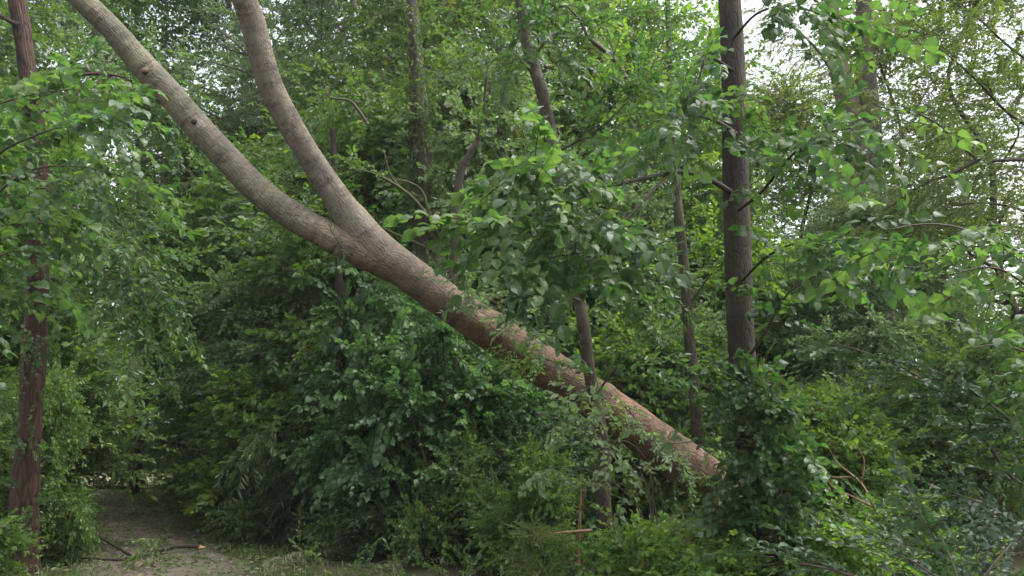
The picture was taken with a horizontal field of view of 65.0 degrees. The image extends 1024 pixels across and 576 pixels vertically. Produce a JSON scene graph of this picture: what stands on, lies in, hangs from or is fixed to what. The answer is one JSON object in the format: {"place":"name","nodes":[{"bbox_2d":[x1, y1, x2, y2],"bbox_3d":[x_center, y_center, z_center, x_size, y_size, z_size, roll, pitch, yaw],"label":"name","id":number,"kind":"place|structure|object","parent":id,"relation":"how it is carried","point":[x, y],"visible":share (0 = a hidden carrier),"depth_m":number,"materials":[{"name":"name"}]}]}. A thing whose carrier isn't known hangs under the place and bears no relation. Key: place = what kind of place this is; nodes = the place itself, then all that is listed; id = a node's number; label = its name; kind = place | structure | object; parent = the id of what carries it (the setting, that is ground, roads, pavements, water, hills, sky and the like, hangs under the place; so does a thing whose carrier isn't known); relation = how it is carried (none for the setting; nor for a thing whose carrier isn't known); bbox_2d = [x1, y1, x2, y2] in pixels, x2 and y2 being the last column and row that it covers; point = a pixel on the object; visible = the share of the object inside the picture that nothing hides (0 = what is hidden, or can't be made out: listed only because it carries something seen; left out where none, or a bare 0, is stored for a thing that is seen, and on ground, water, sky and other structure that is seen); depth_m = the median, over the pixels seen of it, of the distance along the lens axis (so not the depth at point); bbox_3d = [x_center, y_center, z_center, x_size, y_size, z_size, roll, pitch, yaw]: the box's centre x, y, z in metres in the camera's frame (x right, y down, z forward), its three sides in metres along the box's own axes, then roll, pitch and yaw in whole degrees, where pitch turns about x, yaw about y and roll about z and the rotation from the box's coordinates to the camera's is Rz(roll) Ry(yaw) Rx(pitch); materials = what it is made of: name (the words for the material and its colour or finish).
{"place":"outdoors","nodes":[
{"label":"outdoors","id":0,"kind":"place"},
{"bbox_2d":[66,486,247,575],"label":"path","id":1,"kind":"structure","parent":0,"point":[224,565],"depth_m":12.70,"materials":[{"name":"brown soil"}]},
{"bbox_2d":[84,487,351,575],"bbox_3d":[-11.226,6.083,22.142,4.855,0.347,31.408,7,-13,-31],"label":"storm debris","id":2,"kind":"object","parent":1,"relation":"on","point":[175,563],"visible":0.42,"depth_m":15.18,"materials":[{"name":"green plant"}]},
{"bbox_2d":[1,0,1023,431],"label":"sky","id":3,"kind":"structure","parent":0,"point":[749,4],"materials":[{"name":"white"}]},
{"bbox_2d":[11,457,1023,575],"bbox_3d":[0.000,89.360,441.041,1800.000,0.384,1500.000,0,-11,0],"label":"ground","id":4,"kind":"structure","parent":0,"point":[1017,562],"depth_m":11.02,"materials":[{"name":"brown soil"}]},
{"bbox_2d":[0,506,52,575],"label":"plant","id":5,"kind":"object","parent":4,"relation":"on","point":[13,541],"visible":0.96,"depth_m":9.30,"materials":[{"name":"green plant"}]},
{"bbox_2d":[0,355,99,563],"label":"shrub","id":6,"kind":"object","parent":4,"relation":"on","point":[78,508],"visible":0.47,"depth_m":11.28,"materials":[{"name":"green plant"}]},
{"bbox_2d":[0,373,102,564],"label":"shrub","id":7,"kind":"object","parent":4,"relation":"on","point":[11,413],"visible":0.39,"depth_m":10.98,"materials":[{"name":"green plant"}]},
{"bbox_2d":[0,0,103,283],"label":"woodland tree","id":8,"kind":"object","parent":4,"relation":"on","point":[42,68],"visible":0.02,"depth_m":28.34,"materials":[{"name":"green plant"}]},
{"bbox_2d":[39,496,82,562],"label":"plant","id":9,"kind":"object","parent":4,"relation":"on","point":[50,555],"visible":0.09,"depth_m":11.39,"materials":[{"name":"green plant"}]},
{"bbox_2d":[0,0,160,244],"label":"woodland tree","id":10,"kind":"object","parent":4,"relation":"on","point":[9,75],"visible":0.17,"depth_m":17.12,"materials":[{"name":"green plant"}]},
{"bbox_2d":[0,85,166,515],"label":"understory tree","id":11,"kind":"object","parent":4,"relation":"on","point":[9,167],"visible":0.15,"depth_m":13.39,"materials":[{"name":"green plant"}]},
{"bbox_2d":[0,0,167,321],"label":"narrow leaved tree","id":12,"kind":"object","parent":4,"relation":"on","point":[72,29],"visible":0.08,"depth_m":25.11,"materials":[{"name":"green plant"}]},
{"bbox_2d":[0,291,180,536],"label":"shrub","id":13,"kind":"object","parent":4,"relation":"on","point":[102,449],"visible":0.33,"depth_m":12.93,"materials":[{"name":"green plant"}]},
{"bbox_2d":[0,51,194,389],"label":"broadleaf bush","id":14,"kind":"object","parent":4,"relation":"on","point":[35,85],"visible":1,"depth_m":6.69,"materials":[{"name":"green plant"}]},
{"bbox_2d":[0,0,231,573],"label":"broadleaf tree","id":15,"kind":"object","parent":4,"relation":"on","point":[127,297],"visible":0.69,"depth_m":10.04,"materials":[{"name":"green plant"}]},
{"bbox_2d":[106,431,175,488],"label":"shrub","id":16,"kind":"object","parent":4,"relation":"on","point":[123,480],"visible":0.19,"depth_m":31.98,"materials":[{"name":"green plant"}]},
{"bbox_2d":[55,0,234,494],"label":"broadleaf tree","id":17,"kind":"object","parent":4,"relation":"on","point":[138,8],"visible":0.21,"depth_m":27.73,"materials":[{"name":"green plant"}]},
{"bbox_2d":[147,411,198,505],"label":"shrub","id":18,"kind":"object","parent":4,"relation":"on","point":[175,480],"visible":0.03,"depth_m":20.59,"materials":[{"name":"green plant"}]},
{"bbox_2d":[105,156,255,487],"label":"understory tree","id":19,"kind":"object","parent":4,"relation":"on","point":[151,452],"visible":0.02,"depth_m":26.24,"materials":[{"name":"green plant"}]},
{"bbox_2d":[107,76,257,494],"bbox_3d":[-9.230,-0.192,22.860,5.505,11.964,4.146,0,-11,0],"label":"broadleaf tree","id":20,"kind":"object","parent":4,"relation":"on","point":[186,183],"visible":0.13,"depth_m":23.04,"materials":[{"name":"green plant"}]},
{"bbox_2d":[158,383,228,517],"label":"shrub","id":21,"kind":"object","parent":4,"relation":"on","point":[192,454],"visible":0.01,"depth_m":17.99,"materials":[{"name":"green plant"}]},
{"bbox_2d":[34,486,368,575],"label":"fallen leaves","id":22,"kind":"object","parent":4,"relation":"on","point":[191,567],"depth_m":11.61,"materials":[{"name":"brown plant"}]},
{"bbox_2d":[150,367,262,509],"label":"shrub","id":23,"kind":"object","parent":4,"relation":"on","point":[186,475],"visible":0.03,"depth_m":16.95,"materials":[{"name":"green plant"}]},
{"bbox_2d":[154,270,263,448],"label":"understory tree","id":24,"kind":"object","parent":4,"relation":"on","point":[176,416],"visible":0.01,"depth_m":21.92,"materials":[{"name":"green plant"}]},
{"bbox_2d":[177,480,245,534],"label":"plant","id":25,"kind":"object","parent":4,"relation":"on","point":[210,508],"visible":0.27,"depth_m":15.43,"materials":[{"name":"green plant"}]},
{"bbox_2d":[136,31,320,213],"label":"woodland tree","id":26,"kind":"object","parent":4,"relation":"on","point":[221,85],"visible":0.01,"depth_m":33.46,"materials":[{"name":"green plant"}]},
{"bbox_2d":[94,0,374,351],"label":"narrow leaved tree","id":27,"kind":"object","parent":4,"relation":"on","point":[213,17],"visible":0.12,"depth_m":26.14,"materials":[{"name":"green plant"}]},
{"bbox_2d":[127,123,360,461],"bbox_3d":[-5.765,0.750,20.692,7.720,10.545,7.848,-4,-12,21],"label":"understory tree","id":28,"kind":"object","parent":4,"relation":"on","point":[214,193],"visible":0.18,"depth_m":18.89,"materials":[{"name":"green plant"}]},
{"bbox_2d":[200,489,301,545],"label":"plant","id":29,"kind":"object","parent":4,"relation":"on","point":[234,519],"visible":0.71,"depth_m":13.61,"materials":[{"name":"green plant"}]},
{"bbox_2d":[173,348,329,543],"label":"shrub","id":30,"kind":"object","parent":4,"relation":"on","point":[230,431],"visible":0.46,"depth_m":14.90,"materials":[{"name":"green plant"}]},
{"bbox_2d":[211,428,322,541],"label":"shrub","id":31,"kind":"object","parent":4,"relation":"on","point":[243,490],"visible":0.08,"depth_m":14.27,"materials":[{"name":"green plant"}]},
{"bbox_2d":[231,552,312,573],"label":"wilted twig","id":32,"kind":"object","parent":4,"relation":"on","point":[297,559],"visible":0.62,"depth_m":10.68,"materials":[{"name":"green plant"}]},
{"bbox_2d":[158,110,408,476],"bbox_3d":[-4.359,0.421,18.241,6.682,10.091,6.963,-4,-12,18],"label":"understory tree","id":33,"kind":"object","parent":4,"relation":"on","point":[229,295],"visible":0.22,"depth_m":16.28,"materials":[{"name":"green plant"}]},
{"bbox_2d":[165,304,415,514],"bbox_3d":[-4.051,2.623,16.034,4.746,4.533,3.924,-3,-12,14],"label":"shrub","id":34,"kind":"object","parent":4,"relation":"on","point":[206,496],"visible":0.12,"depth_m":15.01,"materials":[{"name":"green plant"}]},
{"bbox_2d":[214,127,386,538],"bbox_3d":[-3.371,0.862,13.566,2.762,7.361,2.539,5,-12,-23],"label":"young tree","id":35,"kind":"object","parent":4,"relation":"on","point":[258,452],"visible":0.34,"depth_m":13.39,"materials":[{"name":"green plant"}]},
{"bbox_2d":[234,411,376,550],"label":"shrub","id":36,"kind":"object","parent":4,"relation":"on","point":[284,486],"visible":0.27,"depth_m":13.49,"materials":[{"name":"green plant"}]},
{"bbox_2d":[148,0,472,193],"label":"narrow leaved tree","id":37,"kind":"object","parent":4,"relation":"on","point":[271,24],"visible":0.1,"depth_m":24.38,"materials":[{"name":"green plant"}]},
{"bbox_2d":[289,491,408,560],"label":"plant","id":38,"kind":"object","parent":4,"relation":"on","point":[327,523],"visible":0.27,"depth_m":12.05,"materials":[{"name":"green plant"}]},
{"bbox_2d":[187,58,516,475],"bbox_3d":[-3.046,-0.035,17.506,7.720,10.545,7.848,-10,-15,40],"label":"understory tree","id":39,"kind":"object","parent":4,"relation":"on","point":[301,272],"visible":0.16,"depth_m":16.32,"materials":[{"name":"green plant"}]},
{"bbox_2d":[240,287,478,536],"bbox_3d":[-2.289,2.378,15.110,4.736,5.129,4.953,-6,-13,26],"label":"shrub","id":40,"kind":"object","parent":4,"relation":"on","point":[276,406],"visible":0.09,"depth_m":14.36,"materials":[{"name":"green plant"}]},
{"bbox_2d":[280,0,460,464],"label":"broadleaf tree","id":41,"kind":"object","parent":4,"relation":"on","point":[418,92],"visible":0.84,"depth_m":14.63,"materials":[{"name":"green plant"}]},
{"bbox_2d":[316,455,428,563],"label":"shrub","id":42,"kind":"object","parent":4,"relation":"on","point":[359,521],"visible":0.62,"depth_m":11.53,"materials":[{"name":"green plant"}]},
{"bbox_2d":[271,244,477,555],"bbox_3d":[-2.020,1.921,13.434,3.715,5.354,3.520,0,-11,0],"label":"shrub","id":43,"kind":"object","parent":4,"relation":"on","point":[351,326],"visible":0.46,"depth_m":12.78,"materials":[{"name":"green plant"}]},
{"bbox_2d":[236,0,559,323],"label":"woodland tree","id":44,"kind":"object","parent":4,"relation":"on","point":[345,21],"visible":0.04,"depth_m":22.36,"materials":[{"name":"green plant"}]},
{"bbox_2d":[351,550,451,574],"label":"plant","id":45,"kind":"object","parent":4,"relation":"on","point":[392,561],"visible":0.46,"depth_m":10.58,"materials":[{"name":"green plant"}]},
{"bbox_2d":[383,485,466,567],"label":"plant","id":46,"kind":"object","parent":4,"relation":"on","point":[414,525],"visible":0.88,"depth_m":10.70,"materials":[{"name":"green plant"}]},
{"bbox_2d":[319,271,532,553],"bbox_3d":[-1.175,2.032,12.587,3.344,4.524,3.529,-2,-11,10],"label":"shrub","id":47,"kind":"object","parent":4,"relation":"on","point":[407,405],"visible":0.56,"depth_m":11.81,"materials":[{"name":"green plant"}]},
{"bbox_2d":[397,419,512,560],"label":"shrub","id":48,"kind":"object","parent":4,"relation":"on","point":[459,507],"visible":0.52,"depth_m":11.08,"materials":[{"name":"green plant"}]},
{"bbox_2d":[66,0,847,568],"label":"leaning tree","id":49,"kind":"object","parent":4,"relation":"on","point":[356,234],"visible":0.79,"depth_m":9.74,"materials":[{"name":"brown plant"}]},
{"bbox_2d":[325,70,368,125],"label":"dead branch","id":50,"kind":"object","parent":49,"relation":"hanging from","point":[366,122],"visible":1,"depth_m":12.37,"materials":[{"name":"wood"}]},
{"bbox_2d":[415,0,560,430],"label":"young tree","id":51,"kind":"object","parent":4,"relation":"on","point":[461,169],"visible":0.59,"depth_m":13.12,"materials":[{"name":"green plant"}]},
{"bbox_2d":[331,36,647,475],"bbox_3d":[-0.464,0.021,17.296,7.253,10.511,6.961,8,-14,-34],"label":"understory tree","id":52,"kind":"object","parent":4,"relation":"on","point":[467,94],"visible":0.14,"depth_m":15.79,"materials":[{"name":"green plant"}]},
{"bbox_2d":[309,0,690,301],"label":"woodland tree","id":53,"kind":"object","parent":4,"relation":"on","point":[452,24],"visible":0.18,"depth_m":19.06,"materials":[{"name":"green plant"}]},
{"bbox_2d":[416,327,595,552],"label":"shrub","id":54,"kind":"object","parent":4,"relation":"on","point":[527,414],"visible":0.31,"depth_m":11.97,"materials":[{"name":"green plant"}]},
{"bbox_2d":[454,459,567,574],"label":"plant","id":55,"kind":"object","parent":4,"relation":"on","point":[494,487],"visible":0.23,"depth_m":10.45,"materials":[{"name":"green plant"}]},
{"bbox_2d":[0,478,1023,575],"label":"ground cover","id":56,"kind":"object","parent":4,"relation":"on","point":[460,555],"depth_m":9.77,"materials":[{"name":"green plant"}]},
{"bbox_2d":[576,474,585,568],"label":"dead shoot","id":57,"kind":"object","parent":56,"relation":"on","point":[579,522],"visible":0.77,"depth_m":9.09,"materials":[{"name":"brown wood"}]},
{"bbox_2d":[451,489,602,575],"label":"plant","id":58,"kind":"object","parent":4,"relation":"on","point":[493,523],"visible":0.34,"depth_m":9.78,"materials":[{"name":"green plant"}]},
{"bbox_2d":[484,432,584,575],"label":"shrub","id":59,"kind":"object","parent":4,"relation":"on","point":[552,505],"visible":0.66,"depth_m":9.74,"materials":[{"name":"green plant"}]},
{"bbox_2d":[498,506,588,575],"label":"shrub","id":60,"kind":"object","parent":4,"relation":"on","point":[532,534],"visible":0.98,"depth_m":8.57,"materials":[{"name":"green plant"}]},
{"bbox_2d":[468,401,632,564],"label":"shrub","id":61,"kind":"object","parent":4,"relation":"on","point":[581,461],"visible":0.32,"depth_m":11.15,"materials":[{"name":"green plant"}]},
{"bbox_2d":[444,154,685,397],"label":"understory tree","id":62,"kind":"object","parent":4,"relation":"on","point":[599,316],"visible":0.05,"depth_m":16.57,"materials":[{"name":"green plant"}]},
{"bbox_2d":[424,0,709,575],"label":"sapling","id":63,"kind":"object","parent":4,"relation":"on","point":[524,53],"visible":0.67,"depth_m":9.07,"materials":[{"name":"green plant"}]},
{"bbox_2d":[563,0,626,78],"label":"dead branch","id":64,"kind":"object","parent":63,"relation":"attached to","point":[598,45],"visible":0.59,"depth_m":10.48,"materials":[{"name":"brown wood"}]},
{"bbox_2d":[491,294,693,528],"bbox_3d":[1.121,2.377,15.175,4.746,4.533,3.924,-5,-12,25],"label":"shrub","id":65,"kind":"object","parent":4,"relation":"on","point":[597,346],"visible":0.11,"depth_m":14.35,"materials":[{"name":"green plant"}]},
{"bbox_2d":[518,381,690,575],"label":"young willow","id":66,"kind":"object","parent":4,"relation":"on","point":[595,420],"visible":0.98,"depth_m":7.90,"materials":[{"name":"green plant"}]},
{"bbox_2d":[468,0,770,299],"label":"woodland tree","id":67,"kind":"object","parent":4,"relation":"on","point":[565,117],"visible":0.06,"depth_m":20.15,"materials":[{"name":"green plant"}]},
{"bbox_2d":[529,174,731,520],"bbox_3d":[2.640,1.167,16.797,5.290,7.989,5.512,4,-12,-21],"label":"understory tree","id":68,"kind":"object","parent":4,"relation":"on","point":[658,205],"visible":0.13,"depth_m":16.12,"materials":[{"name":"green plant"}]},
{"bbox_2d":[564,503,711,575],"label":"plant","id":69,"kind":"object","parent":4,"relation":"on","point":[611,552],"visible":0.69,"depth_m":8.05,"materials":[{"name":"green plant"}]},
{"bbox_2d":[551,292,738,543],"bbox_3d":[2.451,2.492,14.962,4.539,4.916,4.747,4,-12,-18],"label":"shrub","id":70,"kind":"object","parent":4,"relation":"on","point":[636,358],"visible":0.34,"depth_m":14.21,"materials":[{"name":"green plant"}]},
{"bbox_2d":[635,501,711,575],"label":"shrub","id":71,"kind":"object","parent":4,"relation":"on","point":[681,530],"visible":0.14,"depth_m":9.10,"materials":[{"name":"green plant"}]},
{"bbox_2d":[383,0,986,575],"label":"broadleaf tree","id":72,"kind":"object","parent":4,"relation":"on","point":[559,218],"visible":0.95,"depth_m":6.63,"materials":[{"name":"green plant"}]},
{"bbox_2d":[683,348,844,575],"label":"climbing plant","id":73,"kind":"object","parent":72,"relation":"attached to","point":[771,443],"visible":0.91,"depth_m":7.84,"materials":[{"name":"green plant"}]},
{"bbox_2d":[555,0,819,517],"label":"woodland tree","id":74,"kind":"object","parent":4,"relation":"on","point":[675,18],"visible":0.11,"depth_m":20.05,"materials":[{"name":"green plant"}]},
{"bbox_2d":[574,0,812,532],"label":"young tree","id":75,"kind":"object","parent":4,"relation":"on","point":[705,243],"visible":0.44,"depth_m":12.91,"materials":[{"name":"green plant"}]},
{"bbox_2d":[625,529,771,575],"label":"plant","id":76,"kind":"object","parent":4,"relation":"on","point":[718,566],"visible":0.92,"depth_m":7.55,"materials":[{"name":"green plant"}]},
{"bbox_2d":[593,297,808,527],"bbox_3d":[3.807,2.633,16.124,4.736,5.129,4.953,9,-14,-38],"label":"shrub","id":77,"kind":"object","parent":4,"relation":"on","point":[761,327],"visible":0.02,"depth_m":15.62,"materials":[{"name":"green plant"}]},
{"bbox_2d":[621,195,797,498],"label":"understory tree","id":78,"kind":"object","parent":4,"relation":"on","point":[702,264],"visible":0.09,"depth_m":18.19,"materials":[{"name":"green plant"}]},
{"bbox_2d":[681,137,794,315],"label":"woodland tree","id":79,"kind":"object","parent":4,"relation":"on","point":[754,185],"depth_m":31.26,"materials":[{"name":"green plant"}]},
{"bbox_2d":[678,315,808,524],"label":"shrub","id":80,"kind":"object","parent":4,"relation":"on","point":[790,383],"depth_m":17.45,"materials":[{"name":"green plant"}]},
{"bbox_2d":[706,80,863,364],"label":"leaved tree","id":81,"kind":"object","parent":4,"relation":"on","point":[758,219],"visible":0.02,"depth_m":26.62,"materials":[{"name":"green plant"}]},
{"bbox_2d":[677,340,912,556],"bbox_3d":[4.290,2.591,12.012,3.434,3.725,3.708,-4,-12,21],"label":"shrub","id":82,"kind":"object","parent":4,"relation":"on","point":[854,481],"visible":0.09,"depth_m":11.74,"materials":[{"name":"green plant"}]},
{"bbox_2d":[720,244,907,431],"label":"understory tree","id":83,"kind":"object","parent":4,"relation":"on","point":[774,329],"visible":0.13,"depth_m":17.23,"materials":[{"name":"green plant"}]},
{"bbox_2d":[718,60,925,360],"bbox_3d":[7.783,-0.312,21.501,6.208,12.679,6.846,9,-15,-39],"label":"leaved tree","id":84,"kind":"object","parent":4,"relation":"on","point":[800,125],"visible":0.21,"depth_m":22.18,"materials":[{"name":"green plant"}]},
{"bbox_2d":[726,494,924,575],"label":"plant","id":85,"kind":"object","parent":4,"relation":"on","point":[861,560],"visible":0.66,"depth_m":7.55,"materials":[{"name":"green plant"}]},
{"bbox_2d":[699,448,1023,575],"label":"glossy bush","id":86,"kind":"object","parent":4,"relation":"on","point":[992,535],"visible":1,"depth_m":4.89,"materials":[{"name":"green plant"}]},
{"bbox_2d":[766,370,973,559],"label":"shrub","id":87,"kind":"object","parent":4,"relation":"on","point":[851,454],"visible":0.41,"depth_m":11.19,"materials":[{"name":"green plant"}]},
{"bbox_2d":[742,0,1003,406],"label":"broadleaf tree","id":88,"kind":"object","parent":4,"relation":"on","point":[871,79],"visible":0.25,"depth_m":17.31,"materials":[{"name":"green plant"}]},
{"bbox_2d":[758,169,1023,507],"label":"understory tree","id":89,"kind":"object","parent":4,"relation":"on","point":[822,320],"visible":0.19,"depth_m":15.12,"materials":[{"name":"green plant"}]},
{"bbox_2d":[761,0,1023,364],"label":"leaved tree","id":90,"kind":"object","parent":4,"relation":"on","point":[885,67],"visible":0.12,"depth_m":20.03,"materials":[{"name":"green plant"}]},
{"bbox_2d":[787,149,999,370],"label":"woodland tree","id":91,"kind":"object","parent":4,"relation":"on","point":[822,204],"visible":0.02,"depth_m":27.75,"materials":[{"name":"green plant"}]},
{"bbox_2d":[782,0,1023,292],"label":"leaved tree","id":92,"kind":"object","parent":4,"relation":"on","point":[970,72],"visible":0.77,"depth_m":11.80,"materials":[{"name":"green plant"}]},
{"bbox_2d":[804,478,1002,575],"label":"plant","id":93,"kind":"object","parent":4,"relation":"on","point":[857,506],"visible":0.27,"depth_m":8.82,"materials":[{"name":"green plant"}]},
{"bbox_2d":[820,441,897,546],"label":"dead branch","id":94,"kind":"object","parent":93,"relation":"attached to","point":[862,485],"visible":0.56,"depth_m":8.99,"materials":[{"name":"brown wood"}]},
{"bbox_2d":[785,328,1023,550],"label":"glossy bush","id":95,"kind":"object","parent":4,"relation":"on","point":[900,357],"visible":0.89,"depth_m":5.88,"materials":[{"name":"green plant"}]},
{"bbox_2d":[804,145,1023,465],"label":"broadleaf tree","id":96,"kind":"object","parent":4,"relation":"on","point":[924,310],"visible":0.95,"depth_m":5.66,"materials":[{"name":"green plant"}]},
{"bbox_2d":[805,0,1023,520],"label":"leaved tree","id":97,"kind":"object","parent":4,"relation":"on","point":[963,115],"visible":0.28,"depth_m":16.52,"materials":[{"name":"green plant"}]},
{"bbox_2d":[823,320,1023,552],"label":"shrub","id":98,"kind":"object","parent":4,"relation":"on","point":[884,385],"visible":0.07,"depth_m":12.47,"materials":[{"name":"green plant"}]},
{"bbox_2d":[860,291,1023,552],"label":"shrub","id":99,"kind":"object","parent":4,"relation":"on","point":[986,354],"visible":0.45,"depth_m":11.43,"materials":[{"name":"green plant"}]},
{"bbox_2d":[895,106,1023,351],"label":"leaved tree","id":100,"kind":"object","parent":4,"relation":"on","point":[984,132],"visible":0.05,"depth_m":28.73,"materials":[{"name":"green plant"}]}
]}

